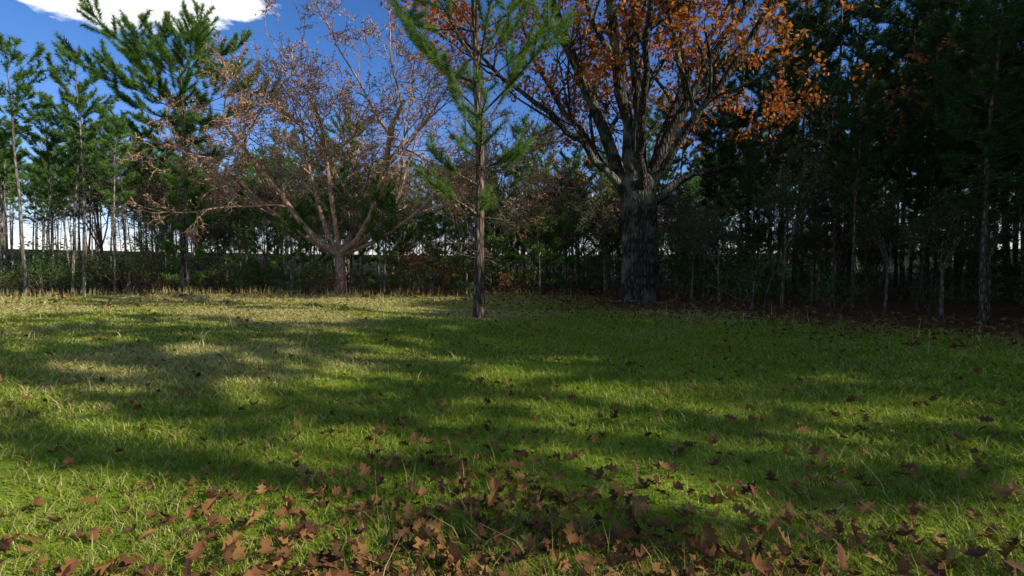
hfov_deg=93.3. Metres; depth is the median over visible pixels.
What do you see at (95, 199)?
sapling
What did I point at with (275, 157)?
pine
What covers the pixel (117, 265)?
shrub
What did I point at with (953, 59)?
pine
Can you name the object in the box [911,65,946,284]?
pine
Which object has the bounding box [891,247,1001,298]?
shrub
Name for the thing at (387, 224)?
young pine
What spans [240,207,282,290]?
young pine
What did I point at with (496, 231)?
sapling
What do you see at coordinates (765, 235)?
sapling
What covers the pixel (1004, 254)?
pine
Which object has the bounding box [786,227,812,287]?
sapling
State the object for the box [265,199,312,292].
young pine
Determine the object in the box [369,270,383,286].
shrub
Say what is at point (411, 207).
tree
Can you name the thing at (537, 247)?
young pine
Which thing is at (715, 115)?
pine
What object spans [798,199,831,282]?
pine
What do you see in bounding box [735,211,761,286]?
pine
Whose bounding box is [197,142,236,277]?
pine
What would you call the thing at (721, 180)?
pine
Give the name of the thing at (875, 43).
pine
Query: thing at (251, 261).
young pine
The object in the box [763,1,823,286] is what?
pine
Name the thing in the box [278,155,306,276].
pine
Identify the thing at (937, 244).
sapling
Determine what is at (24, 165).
pine
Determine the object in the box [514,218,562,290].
sapling
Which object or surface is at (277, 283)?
shrub
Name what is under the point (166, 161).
pine
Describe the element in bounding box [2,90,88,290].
pine
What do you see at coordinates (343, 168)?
pine
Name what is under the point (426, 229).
young pine
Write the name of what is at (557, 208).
sapling
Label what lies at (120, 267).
shrub
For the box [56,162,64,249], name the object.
pine
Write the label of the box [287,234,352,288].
shrub
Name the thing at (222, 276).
shrub
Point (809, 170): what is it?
pine
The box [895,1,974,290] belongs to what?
pine
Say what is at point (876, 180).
pine
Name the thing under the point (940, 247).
sapling
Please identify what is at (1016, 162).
pine
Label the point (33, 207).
pine
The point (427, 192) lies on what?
pine
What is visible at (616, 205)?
sapling
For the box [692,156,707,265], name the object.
pine
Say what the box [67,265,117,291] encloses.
shrub
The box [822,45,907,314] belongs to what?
pine
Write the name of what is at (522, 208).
pine
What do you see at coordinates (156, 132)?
pine
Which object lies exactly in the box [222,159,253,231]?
pine
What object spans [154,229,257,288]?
shrub
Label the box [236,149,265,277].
pine
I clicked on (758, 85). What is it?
pine
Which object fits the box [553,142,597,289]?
pine
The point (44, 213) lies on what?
pine
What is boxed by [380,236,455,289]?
shrub
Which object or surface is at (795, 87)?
pine
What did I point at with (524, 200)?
sapling
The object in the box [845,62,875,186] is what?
pine
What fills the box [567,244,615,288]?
shrub
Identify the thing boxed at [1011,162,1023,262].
pine
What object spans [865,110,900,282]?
pine
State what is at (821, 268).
shrub
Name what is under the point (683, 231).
sapling
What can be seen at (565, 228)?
sapling
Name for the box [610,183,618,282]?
pine
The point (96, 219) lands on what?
pine
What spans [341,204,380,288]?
pine
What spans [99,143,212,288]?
tree
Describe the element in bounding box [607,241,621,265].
sapling
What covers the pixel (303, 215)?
pine
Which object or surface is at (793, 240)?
sapling
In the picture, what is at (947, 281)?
pine
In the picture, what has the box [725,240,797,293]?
shrub
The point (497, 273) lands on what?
shrub
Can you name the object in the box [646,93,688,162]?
pine
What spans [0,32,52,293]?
pine
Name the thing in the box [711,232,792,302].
shrub
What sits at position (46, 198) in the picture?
pine
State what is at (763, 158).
pine
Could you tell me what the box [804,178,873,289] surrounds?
sapling
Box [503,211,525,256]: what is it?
sapling
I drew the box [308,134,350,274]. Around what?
pine
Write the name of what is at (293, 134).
pine
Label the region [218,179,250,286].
pine
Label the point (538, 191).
pine
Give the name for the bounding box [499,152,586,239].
sapling
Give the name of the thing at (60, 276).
shrub
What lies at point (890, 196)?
pine
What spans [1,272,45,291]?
shrub
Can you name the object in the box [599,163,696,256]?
sapling
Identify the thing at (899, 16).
pine
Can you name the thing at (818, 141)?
pine
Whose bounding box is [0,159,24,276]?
pine
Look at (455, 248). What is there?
young pine
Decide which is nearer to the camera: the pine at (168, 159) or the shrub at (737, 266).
the shrub at (737, 266)
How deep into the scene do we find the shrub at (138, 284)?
30.24 m
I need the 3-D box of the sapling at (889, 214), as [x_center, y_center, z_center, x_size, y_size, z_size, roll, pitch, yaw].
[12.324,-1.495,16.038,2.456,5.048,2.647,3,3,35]
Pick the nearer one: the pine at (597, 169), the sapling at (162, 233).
the sapling at (162, 233)
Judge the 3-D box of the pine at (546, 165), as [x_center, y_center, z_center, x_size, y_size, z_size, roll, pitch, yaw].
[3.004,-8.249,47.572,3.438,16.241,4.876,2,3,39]
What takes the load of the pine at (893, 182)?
on the ground
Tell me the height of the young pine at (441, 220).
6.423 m
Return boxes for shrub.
[0,246,71,292]
[0,263,20,291]
[1,260,66,292]
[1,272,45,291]
[4,234,91,292]
[4,249,19,273]
[4,271,27,287]
[9,258,38,285]
[17,251,49,288]
[33,258,77,293]
[59,260,112,290]
[60,247,112,291]
[61,233,167,290]
[65,264,112,292]
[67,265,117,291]
[68,236,178,294]
[94,274,130,289]
[96,257,174,290]
[98,247,138,286]
[132,238,178,285]
[138,276,176,290]
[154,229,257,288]
[156,258,179,289]
[181,262,231,291]
[189,246,232,287]
[203,253,259,289]
[232,255,267,290]
[234,270,274,292]
[244,258,266,287]
[257,268,276,288]
[265,260,289,288]
[268,263,297,287]
[269,278,284,289]
[286,269,316,293]
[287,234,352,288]
[293,257,321,286]
[294,266,342,293]
[300,254,334,292]
[346,262,373,290]
[361,282,370,292]
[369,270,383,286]
[370,218,491,294]
[379,277,407,290]
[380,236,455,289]
[380,280,401,291]
[392,267,426,293]
[416,262,484,292]
[446,232,506,286]
[448,266,473,290]
[451,274,467,292]
[461,221,531,293]
[484,257,511,290]
[494,258,540,293]
[510,253,543,290]
[510,272,526,285]
[530,251,594,288]
[536,270,555,284]
[552,230,616,290]
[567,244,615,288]
[578,247,621,288]
[617,232,673,293]
[656,222,738,303]
[664,255,734,289]
[692,227,800,310]
[705,233,798,293]
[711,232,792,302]
[713,252,737,288]
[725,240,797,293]
[779,230,856,293]
[819,254,890,301]
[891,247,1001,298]
[933,219,1019,301]
[999,218,1020,297]
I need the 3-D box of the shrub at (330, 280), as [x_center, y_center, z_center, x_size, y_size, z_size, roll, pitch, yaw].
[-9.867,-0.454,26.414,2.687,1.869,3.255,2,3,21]
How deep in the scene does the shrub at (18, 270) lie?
36.71 m
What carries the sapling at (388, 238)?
on the ground
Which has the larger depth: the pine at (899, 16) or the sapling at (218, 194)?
the sapling at (218, 194)
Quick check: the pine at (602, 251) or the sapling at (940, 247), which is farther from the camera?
the pine at (602, 251)
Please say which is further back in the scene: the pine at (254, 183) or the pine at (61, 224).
the pine at (61, 224)
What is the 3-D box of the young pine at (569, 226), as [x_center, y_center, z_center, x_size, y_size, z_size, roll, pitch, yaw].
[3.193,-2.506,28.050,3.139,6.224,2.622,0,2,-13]
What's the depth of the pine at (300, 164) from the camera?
106.16 m
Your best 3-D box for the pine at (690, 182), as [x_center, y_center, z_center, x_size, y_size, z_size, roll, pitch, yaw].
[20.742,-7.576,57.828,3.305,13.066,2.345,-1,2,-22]
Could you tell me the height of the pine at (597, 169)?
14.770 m
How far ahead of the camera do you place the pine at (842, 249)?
21.66 m
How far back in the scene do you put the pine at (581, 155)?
104.29 m
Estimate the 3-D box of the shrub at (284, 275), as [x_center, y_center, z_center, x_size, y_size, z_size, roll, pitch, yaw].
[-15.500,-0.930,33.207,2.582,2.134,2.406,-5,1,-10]
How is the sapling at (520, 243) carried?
on the ground
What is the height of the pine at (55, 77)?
13.841 m
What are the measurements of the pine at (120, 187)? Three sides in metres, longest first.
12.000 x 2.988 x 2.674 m
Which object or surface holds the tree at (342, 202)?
on the ground
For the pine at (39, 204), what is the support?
on the ground
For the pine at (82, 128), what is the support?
on the ground
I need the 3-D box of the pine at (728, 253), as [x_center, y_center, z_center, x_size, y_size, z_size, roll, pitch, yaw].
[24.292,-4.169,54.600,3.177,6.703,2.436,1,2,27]
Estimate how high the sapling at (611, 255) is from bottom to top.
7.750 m
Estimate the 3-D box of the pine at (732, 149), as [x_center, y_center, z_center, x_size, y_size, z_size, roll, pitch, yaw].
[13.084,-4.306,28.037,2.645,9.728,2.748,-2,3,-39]
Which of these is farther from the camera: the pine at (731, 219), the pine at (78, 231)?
the pine at (731, 219)
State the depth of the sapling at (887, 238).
21.34 m
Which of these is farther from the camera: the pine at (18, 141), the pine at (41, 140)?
the pine at (41, 140)
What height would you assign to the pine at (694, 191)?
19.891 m
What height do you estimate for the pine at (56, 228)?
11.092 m
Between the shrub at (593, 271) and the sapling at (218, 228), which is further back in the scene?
the sapling at (218, 228)
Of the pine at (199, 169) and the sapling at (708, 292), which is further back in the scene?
the pine at (199, 169)
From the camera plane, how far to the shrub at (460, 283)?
26.46 m
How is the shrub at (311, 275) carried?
on the ground
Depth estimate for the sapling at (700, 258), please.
21.12 m
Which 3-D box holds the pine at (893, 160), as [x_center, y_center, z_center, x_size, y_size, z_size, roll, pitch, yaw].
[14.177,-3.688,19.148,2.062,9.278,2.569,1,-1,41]
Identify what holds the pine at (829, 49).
on the ground
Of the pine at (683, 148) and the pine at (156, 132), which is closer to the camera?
the pine at (683, 148)
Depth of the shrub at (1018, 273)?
20.23 m
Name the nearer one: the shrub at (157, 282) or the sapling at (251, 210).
the shrub at (157, 282)
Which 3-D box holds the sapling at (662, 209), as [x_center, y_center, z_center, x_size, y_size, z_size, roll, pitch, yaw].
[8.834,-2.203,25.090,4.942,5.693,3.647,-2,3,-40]
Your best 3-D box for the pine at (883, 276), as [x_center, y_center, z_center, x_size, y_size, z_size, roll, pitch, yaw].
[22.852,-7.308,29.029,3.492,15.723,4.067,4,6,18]
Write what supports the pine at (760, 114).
on the ground
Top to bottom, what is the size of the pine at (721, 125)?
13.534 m
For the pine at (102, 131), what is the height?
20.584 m
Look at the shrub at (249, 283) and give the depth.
27.27 m
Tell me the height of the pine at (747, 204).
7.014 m
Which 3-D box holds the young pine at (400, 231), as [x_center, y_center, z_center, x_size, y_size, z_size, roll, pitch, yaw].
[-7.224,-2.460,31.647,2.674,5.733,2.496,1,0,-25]
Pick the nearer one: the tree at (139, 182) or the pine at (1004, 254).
the pine at (1004, 254)
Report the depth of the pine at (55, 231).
115.01 m
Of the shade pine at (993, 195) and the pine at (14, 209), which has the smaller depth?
the shade pine at (993, 195)
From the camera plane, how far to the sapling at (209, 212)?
43.33 m
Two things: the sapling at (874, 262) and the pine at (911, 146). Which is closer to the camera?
the pine at (911, 146)
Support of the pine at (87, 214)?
on the ground
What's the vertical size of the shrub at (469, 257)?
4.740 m
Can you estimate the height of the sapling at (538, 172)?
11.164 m
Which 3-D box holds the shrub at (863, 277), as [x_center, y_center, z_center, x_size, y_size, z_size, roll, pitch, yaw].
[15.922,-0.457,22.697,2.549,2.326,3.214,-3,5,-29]
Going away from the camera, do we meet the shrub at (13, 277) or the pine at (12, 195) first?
the shrub at (13, 277)
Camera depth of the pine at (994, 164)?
28.21 m
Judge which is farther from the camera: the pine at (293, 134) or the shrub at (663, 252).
the pine at (293, 134)
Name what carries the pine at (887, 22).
on the ground
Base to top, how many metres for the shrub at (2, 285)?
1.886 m
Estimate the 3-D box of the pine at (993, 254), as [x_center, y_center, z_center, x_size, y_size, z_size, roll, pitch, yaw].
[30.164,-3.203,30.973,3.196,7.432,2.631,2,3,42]
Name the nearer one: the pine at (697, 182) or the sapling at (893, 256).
the sapling at (893, 256)
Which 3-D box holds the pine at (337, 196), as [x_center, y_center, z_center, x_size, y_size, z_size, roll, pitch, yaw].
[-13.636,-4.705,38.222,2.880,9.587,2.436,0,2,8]
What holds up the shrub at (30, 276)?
on the ground
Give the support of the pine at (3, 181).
on the ground
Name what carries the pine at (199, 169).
on the ground
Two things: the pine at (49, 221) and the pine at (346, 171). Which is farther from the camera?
the pine at (49, 221)
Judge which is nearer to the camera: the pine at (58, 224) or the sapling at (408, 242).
the sapling at (408, 242)
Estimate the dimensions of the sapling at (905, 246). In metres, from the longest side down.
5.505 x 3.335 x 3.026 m
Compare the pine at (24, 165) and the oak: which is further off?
the pine at (24, 165)
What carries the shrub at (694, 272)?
on the ground
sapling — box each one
[0,132,164,287]
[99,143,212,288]
[103,204,193,292]
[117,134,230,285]
[128,157,257,282]
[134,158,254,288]
[170,158,268,243]
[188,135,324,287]
[190,202,246,288]
[193,200,254,284]
[204,209,249,276]
[211,177,265,259]
[226,166,317,272]
[227,225,282,287]
[245,160,322,279]
[255,219,330,281]
[292,184,358,276]
[293,205,347,283]
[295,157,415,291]
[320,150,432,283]
[322,162,422,282]
[360,196,413,268]
[391,230,424,272]
[398,185,470,285]
[398,199,424,280]
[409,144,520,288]
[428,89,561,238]
[444,200,472,272]
[460,189,523,284]
[463,200,514,278]
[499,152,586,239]
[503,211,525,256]
[505,175,567,273]
[508,177,602,288]
[509,200,524,283]
[510,208,551,287]
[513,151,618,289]
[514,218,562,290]
[520,215,579,285]
[524,190,583,285]
[527,159,596,247]
[532,187,598,283]
[534,167,583,275]
[562,155,620,295]
[580,189,611,251]
[585,235,620,283]
[594,184,683,248]
[598,199,662,287]
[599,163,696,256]
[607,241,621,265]
[650,188,716,302]
[657,181,698,292]
[657,190,730,294]
[659,192,711,286]
[668,215,726,299]
[672,195,733,295]
[675,155,746,288]
[684,193,753,305]
[719,198,763,259]
[741,207,791,253]
[751,119,880,308]
[763,148,853,297]
[772,209,817,254]
[775,206,841,304]
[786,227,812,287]
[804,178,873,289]
[829,229,861,278]
[841,167,927,312]
[844,205,899,292]
[847,195,912,281]
[851,198,896,287]
[859,223,899,289]
[861,253,894,286]
[877,221,920,263]
[887,196,972,301]
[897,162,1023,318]
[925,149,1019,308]
[926,217,962,265]
[990,190,1019,242]
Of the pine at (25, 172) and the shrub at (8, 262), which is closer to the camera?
the shrub at (8, 262)
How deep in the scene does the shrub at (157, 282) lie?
30.21 m
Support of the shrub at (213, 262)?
on the ground
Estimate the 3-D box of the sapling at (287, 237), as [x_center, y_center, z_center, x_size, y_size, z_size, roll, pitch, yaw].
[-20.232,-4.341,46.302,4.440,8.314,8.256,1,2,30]
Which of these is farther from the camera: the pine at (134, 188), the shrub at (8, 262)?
the pine at (134, 188)
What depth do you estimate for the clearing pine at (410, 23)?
13.95 m
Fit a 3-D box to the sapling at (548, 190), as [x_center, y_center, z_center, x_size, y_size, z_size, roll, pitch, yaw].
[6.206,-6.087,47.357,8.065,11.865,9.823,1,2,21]
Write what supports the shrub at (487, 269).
on the ground
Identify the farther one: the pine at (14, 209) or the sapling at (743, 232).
the pine at (14, 209)
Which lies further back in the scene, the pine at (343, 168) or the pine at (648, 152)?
the pine at (648, 152)
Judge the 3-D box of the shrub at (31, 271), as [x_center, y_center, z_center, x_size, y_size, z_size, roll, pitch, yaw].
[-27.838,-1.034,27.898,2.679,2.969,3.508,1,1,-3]
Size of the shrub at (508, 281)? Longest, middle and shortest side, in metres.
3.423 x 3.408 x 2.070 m
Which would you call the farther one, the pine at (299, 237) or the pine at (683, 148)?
the pine at (299, 237)
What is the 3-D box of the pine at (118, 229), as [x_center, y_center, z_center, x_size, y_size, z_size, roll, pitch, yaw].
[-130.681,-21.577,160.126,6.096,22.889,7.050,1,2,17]
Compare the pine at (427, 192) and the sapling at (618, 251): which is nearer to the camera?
the sapling at (618, 251)
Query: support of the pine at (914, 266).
on the ground
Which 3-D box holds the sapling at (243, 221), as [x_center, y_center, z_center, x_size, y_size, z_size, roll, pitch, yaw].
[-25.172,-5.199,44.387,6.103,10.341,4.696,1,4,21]
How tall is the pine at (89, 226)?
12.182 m
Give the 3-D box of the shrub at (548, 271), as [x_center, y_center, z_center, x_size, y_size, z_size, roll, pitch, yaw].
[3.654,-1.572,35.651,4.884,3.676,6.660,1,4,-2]
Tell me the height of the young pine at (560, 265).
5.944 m
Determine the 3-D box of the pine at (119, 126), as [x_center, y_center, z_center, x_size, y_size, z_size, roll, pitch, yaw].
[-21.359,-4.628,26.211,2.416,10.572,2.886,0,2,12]
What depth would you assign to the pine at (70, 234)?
146.75 m
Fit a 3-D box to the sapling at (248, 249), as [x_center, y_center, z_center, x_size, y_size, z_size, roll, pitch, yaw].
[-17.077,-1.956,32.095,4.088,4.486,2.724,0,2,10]
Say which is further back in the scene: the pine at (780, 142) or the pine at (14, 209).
the pine at (14, 209)
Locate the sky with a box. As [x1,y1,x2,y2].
[0,0,1023,254]
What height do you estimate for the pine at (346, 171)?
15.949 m
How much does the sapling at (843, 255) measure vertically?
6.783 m
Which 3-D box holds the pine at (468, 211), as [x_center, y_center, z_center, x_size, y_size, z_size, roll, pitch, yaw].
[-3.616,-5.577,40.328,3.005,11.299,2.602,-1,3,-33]
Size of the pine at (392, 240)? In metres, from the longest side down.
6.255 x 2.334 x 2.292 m
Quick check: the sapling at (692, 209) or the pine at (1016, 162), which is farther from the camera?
the sapling at (692, 209)
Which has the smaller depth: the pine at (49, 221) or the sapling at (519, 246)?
the sapling at (519, 246)
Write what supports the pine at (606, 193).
on the ground
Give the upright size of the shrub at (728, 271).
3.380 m
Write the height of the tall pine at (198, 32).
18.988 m
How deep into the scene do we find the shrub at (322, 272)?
27.67 m
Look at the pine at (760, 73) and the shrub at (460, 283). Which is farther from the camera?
the pine at (760, 73)
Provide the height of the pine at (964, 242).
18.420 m
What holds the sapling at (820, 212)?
on the ground
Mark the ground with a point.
(1000, 307)
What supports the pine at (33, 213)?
on the ground
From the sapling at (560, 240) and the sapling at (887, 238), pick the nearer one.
the sapling at (887, 238)
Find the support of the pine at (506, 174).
on the ground
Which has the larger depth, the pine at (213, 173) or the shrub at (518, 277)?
the pine at (213, 173)
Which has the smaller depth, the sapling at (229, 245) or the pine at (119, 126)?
the pine at (119, 126)
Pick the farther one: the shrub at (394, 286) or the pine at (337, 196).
the pine at (337, 196)
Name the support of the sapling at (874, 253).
on the ground
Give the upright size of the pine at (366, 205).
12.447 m
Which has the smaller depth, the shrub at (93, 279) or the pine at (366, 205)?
the shrub at (93, 279)
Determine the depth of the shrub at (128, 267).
25.46 m
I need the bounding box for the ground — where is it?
[0,249,1023,575]
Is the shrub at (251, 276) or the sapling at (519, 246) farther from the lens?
the sapling at (519, 246)
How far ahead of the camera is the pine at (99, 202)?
44.97 m
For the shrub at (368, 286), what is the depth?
26.96 m
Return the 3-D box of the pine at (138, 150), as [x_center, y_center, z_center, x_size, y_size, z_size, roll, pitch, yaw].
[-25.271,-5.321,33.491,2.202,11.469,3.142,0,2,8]
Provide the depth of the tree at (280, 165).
34.01 m
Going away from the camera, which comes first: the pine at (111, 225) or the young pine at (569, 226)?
the young pine at (569, 226)
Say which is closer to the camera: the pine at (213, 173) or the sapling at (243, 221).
the sapling at (243, 221)
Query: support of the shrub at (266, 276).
on the ground
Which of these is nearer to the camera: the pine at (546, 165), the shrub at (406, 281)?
the shrub at (406, 281)
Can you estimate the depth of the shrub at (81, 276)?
32.02 m
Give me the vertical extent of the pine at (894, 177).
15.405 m
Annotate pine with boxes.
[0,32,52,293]
[0,113,23,289]
[0,121,33,283]
[0,138,30,268]
[0,152,12,223]
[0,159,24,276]
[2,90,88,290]
[3,148,34,268]
[6,165,19,261]
[6,194,27,228]
[7,180,36,220]
[20,126,60,257]
[20,162,47,260]
[20,163,43,260]
[24,194,47,249]
[29,161,44,249]
[29,169,64,215]
[34,170,60,254]
[35,151,71,267]
[39,44,120,293]
[40,82,110,291]
[42,165,57,249]
[43,128,94,255]
[43,181,61,253]
[48,206,60,249]
[50,0,281,290]
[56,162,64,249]
[57,116,89,250]
[57,205,68,249]
[58,155,110,274]
[58,179,87,270]
[58,180,71,249]
[65,145,115,282]
[76,105,137,294]
[76,138,111,270]
[80,210,93,238]
[82,169,97,265]
[87,166,110,263]
[94,109,150,290]
[96,128,126,255]
[99,164,120,270]
[100,162,113,240]
[109,197,121,250]
[116,143,141,254]
[119,125,162,289]
[122,149,146,269]
[124,172,159,284]
[140,153,172,286]
[148,107,191,255]
[151,154,181,269]
[152,153,221,291]
[155,76,223,288]
[175,128,202,254]
[175,152,200,285]
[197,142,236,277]
[203,166,233,274]
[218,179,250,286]
[218,221,260,289]
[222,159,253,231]
[234,153,266,271]
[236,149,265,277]
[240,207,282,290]
[262,162,290,284]
[264,127,305,263]
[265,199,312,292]
[268,148,288,168]
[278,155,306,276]
[285,198,314,285]
[288,163,321,279]
[289,200,311,275]
[291,146,314,254]
[292,206,306,285]
[294,191,334,289]
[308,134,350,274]
[316,175,345,282]
[318,105,381,287]
[319,171,351,228]
[337,143,361,263]
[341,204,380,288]
[357,173,407,293]
[360,162,389,276]
[376,176,396,286]
[383,216,408,279]
[384,208,416,288]
[387,0,579,318]
[394,155,414,253]
[405,161,436,277]
[414,161,442,275]
[414,210,448,291]
[417,212,434,274]
[420,197,466,290]
[445,202,491,294]
[458,159,472,282]
[468,175,520,287]
[488,152,522,288]
[496,211,530,281]
[499,113,547,277]
[511,148,542,262]
[514,188,567,295]
[516,163,539,276]
[524,165,551,280]
[528,123,558,275]
[533,204,574,290]
[547,191,597,291]
[548,210,570,277]
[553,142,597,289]
[570,152,589,243]
[573,181,591,275]
[583,192,621,293]
[585,136,623,279]
[591,227,615,281]
[601,155,623,276]
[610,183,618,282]
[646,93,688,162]
[646,129,659,192]
[646,143,660,190]
[653,95,713,290]
[657,155,687,283]
[680,172,695,207]
[686,120,741,290]
[688,176,700,204]
[690,46,743,286]
[690,55,762,293]
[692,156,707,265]
[696,102,737,285]
[701,143,735,257]
[711,128,758,292]
[719,224,737,274]
[722,201,737,247]
[723,120,764,287]
[724,49,771,262]
[725,0,827,294]
[729,139,775,303]
[729,156,768,297]
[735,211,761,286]
[742,118,780,287]
[752,23,805,285]
[757,11,821,289]
[760,0,862,292]
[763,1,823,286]
[763,134,803,301]
[793,0,897,295]
[794,65,843,288]
[798,78,868,308]
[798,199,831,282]
[804,129,836,288]
[813,0,928,291]
[816,105,875,301]
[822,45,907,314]
[842,0,970,298]
[844,160,881,254]
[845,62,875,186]
[846,79,902,305]
[851,181,896,288]
[861,142,888,284]
[862,1,938,188]
[863,28,927,290]
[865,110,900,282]
[872,165,908,268]
[875,59,920,287]
[884,0,953,295]
[884,0,1006,295]
[887,15,980,310]
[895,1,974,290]
[896,42,989,303]
[906,239,933,286]
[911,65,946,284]
[918,0,1023,317]
[922,0,973,289]
[923,0,1023,299]
[926,0,1011,298]
[928,0,1023,326]
[929,165,1019,293]
[943,0,1023,311]
[961,63,1018,284]
[961,100,996,271]
[962,219,1011,282]
[970,133,1023,238]
[982,67,1023,288]
[995,17,1023,180]
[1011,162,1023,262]
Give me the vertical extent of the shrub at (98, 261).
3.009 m
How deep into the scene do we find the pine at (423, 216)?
37.46 m
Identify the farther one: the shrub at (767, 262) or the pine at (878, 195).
the pine at (878, 195)
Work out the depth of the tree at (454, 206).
32.51 m
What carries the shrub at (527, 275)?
on the ground
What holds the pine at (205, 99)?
on the ground
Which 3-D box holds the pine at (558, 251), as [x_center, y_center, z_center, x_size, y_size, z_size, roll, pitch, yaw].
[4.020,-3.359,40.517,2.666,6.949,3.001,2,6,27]
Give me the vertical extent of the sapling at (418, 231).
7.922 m
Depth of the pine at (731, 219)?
60.58 m
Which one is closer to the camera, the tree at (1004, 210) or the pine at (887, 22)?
the tree at (1004, 210)
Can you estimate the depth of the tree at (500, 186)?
33.40 m
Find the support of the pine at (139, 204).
on the ground
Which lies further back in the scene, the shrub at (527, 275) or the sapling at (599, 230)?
the sapling at (599, 230)
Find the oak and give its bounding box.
[380,0,989,303]
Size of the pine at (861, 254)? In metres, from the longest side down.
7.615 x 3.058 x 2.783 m
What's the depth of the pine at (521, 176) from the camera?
80.73 m
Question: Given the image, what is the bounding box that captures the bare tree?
[108,0,620,292]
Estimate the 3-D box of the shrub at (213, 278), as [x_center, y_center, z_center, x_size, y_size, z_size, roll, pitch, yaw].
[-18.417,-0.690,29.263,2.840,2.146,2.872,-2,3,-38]
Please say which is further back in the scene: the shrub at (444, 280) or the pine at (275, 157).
the pine at (275, 157)
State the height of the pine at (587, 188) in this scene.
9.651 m
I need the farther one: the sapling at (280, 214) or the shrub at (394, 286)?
the sapling at (280, 214)
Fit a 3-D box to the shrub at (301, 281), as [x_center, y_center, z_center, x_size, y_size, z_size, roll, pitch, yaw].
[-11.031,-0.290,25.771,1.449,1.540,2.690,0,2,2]
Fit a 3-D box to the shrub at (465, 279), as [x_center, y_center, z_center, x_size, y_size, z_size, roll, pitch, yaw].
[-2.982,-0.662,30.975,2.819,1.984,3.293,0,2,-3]
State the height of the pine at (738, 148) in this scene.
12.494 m
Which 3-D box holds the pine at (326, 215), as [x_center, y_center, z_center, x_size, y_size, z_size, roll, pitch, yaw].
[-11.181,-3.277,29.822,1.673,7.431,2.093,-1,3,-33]
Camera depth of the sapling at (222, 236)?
32.08 m
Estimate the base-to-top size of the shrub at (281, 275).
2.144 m
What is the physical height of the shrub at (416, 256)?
4.091 m
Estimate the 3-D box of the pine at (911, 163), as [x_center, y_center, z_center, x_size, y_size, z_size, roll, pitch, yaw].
[16.790,-4.347,19.144,2.762,10.543,2.748,2,3,37]
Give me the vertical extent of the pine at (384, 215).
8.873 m
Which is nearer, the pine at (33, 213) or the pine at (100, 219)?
the pine at (100, 219)
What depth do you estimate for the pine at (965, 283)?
26.67 m
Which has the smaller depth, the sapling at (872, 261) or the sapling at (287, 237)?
the sapling at (872, 261)
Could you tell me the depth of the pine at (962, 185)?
34.37 m
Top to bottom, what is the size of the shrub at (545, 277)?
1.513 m
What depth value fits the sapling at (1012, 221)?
23.31 m
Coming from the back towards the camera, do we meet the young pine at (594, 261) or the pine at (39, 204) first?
the pine at (39, 204)
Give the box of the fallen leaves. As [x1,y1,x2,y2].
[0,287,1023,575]
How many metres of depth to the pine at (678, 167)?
39.08 m
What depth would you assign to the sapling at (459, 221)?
43.68 m
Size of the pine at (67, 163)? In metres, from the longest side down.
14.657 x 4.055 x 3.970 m
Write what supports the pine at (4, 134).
on the ground
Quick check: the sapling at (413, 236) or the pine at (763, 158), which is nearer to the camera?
the pine at (763, 158)
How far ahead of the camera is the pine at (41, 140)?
67.75 m
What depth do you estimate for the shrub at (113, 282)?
33.43 m
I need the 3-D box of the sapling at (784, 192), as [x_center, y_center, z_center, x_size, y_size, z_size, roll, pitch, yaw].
[9.848,-2.346,16.512,3.097,6.858,4.089,2,5,1]
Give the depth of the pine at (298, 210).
28.93 m
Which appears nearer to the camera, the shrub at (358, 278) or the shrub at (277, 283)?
the shrub at (277, 283)
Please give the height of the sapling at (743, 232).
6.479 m
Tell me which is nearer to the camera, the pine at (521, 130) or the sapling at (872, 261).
the sapling at (872, 261)
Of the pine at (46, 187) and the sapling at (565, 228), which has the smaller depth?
the sapling at (565, 228)
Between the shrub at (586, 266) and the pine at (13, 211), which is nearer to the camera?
the shrub at (586, 266)
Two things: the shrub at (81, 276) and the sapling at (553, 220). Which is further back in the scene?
the sapling at (553, 220)
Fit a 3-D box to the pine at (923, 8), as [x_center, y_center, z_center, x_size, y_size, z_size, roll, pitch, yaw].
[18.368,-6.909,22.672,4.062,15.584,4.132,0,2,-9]
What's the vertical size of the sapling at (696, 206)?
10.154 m
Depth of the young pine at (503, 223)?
28.92 m
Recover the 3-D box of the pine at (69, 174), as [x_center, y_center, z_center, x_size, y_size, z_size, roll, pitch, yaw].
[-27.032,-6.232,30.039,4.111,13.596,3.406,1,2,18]
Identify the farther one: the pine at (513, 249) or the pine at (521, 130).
the pine at (521, 130)
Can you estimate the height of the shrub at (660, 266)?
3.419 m
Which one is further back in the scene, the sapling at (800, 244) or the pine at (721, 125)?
the pine at (721, 125)
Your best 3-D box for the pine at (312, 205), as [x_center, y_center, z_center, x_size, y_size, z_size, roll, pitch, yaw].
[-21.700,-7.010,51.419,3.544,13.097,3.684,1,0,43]
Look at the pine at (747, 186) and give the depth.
19.24 m
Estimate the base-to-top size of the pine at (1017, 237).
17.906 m
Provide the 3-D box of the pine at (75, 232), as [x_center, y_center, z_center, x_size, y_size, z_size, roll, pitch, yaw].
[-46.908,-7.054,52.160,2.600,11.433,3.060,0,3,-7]
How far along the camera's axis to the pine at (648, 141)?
80.22 m
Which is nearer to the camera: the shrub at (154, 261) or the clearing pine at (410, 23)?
the clearing pine at (410, 23)
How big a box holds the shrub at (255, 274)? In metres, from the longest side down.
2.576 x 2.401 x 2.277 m
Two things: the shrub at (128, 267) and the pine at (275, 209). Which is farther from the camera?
the pine at (275, 209)

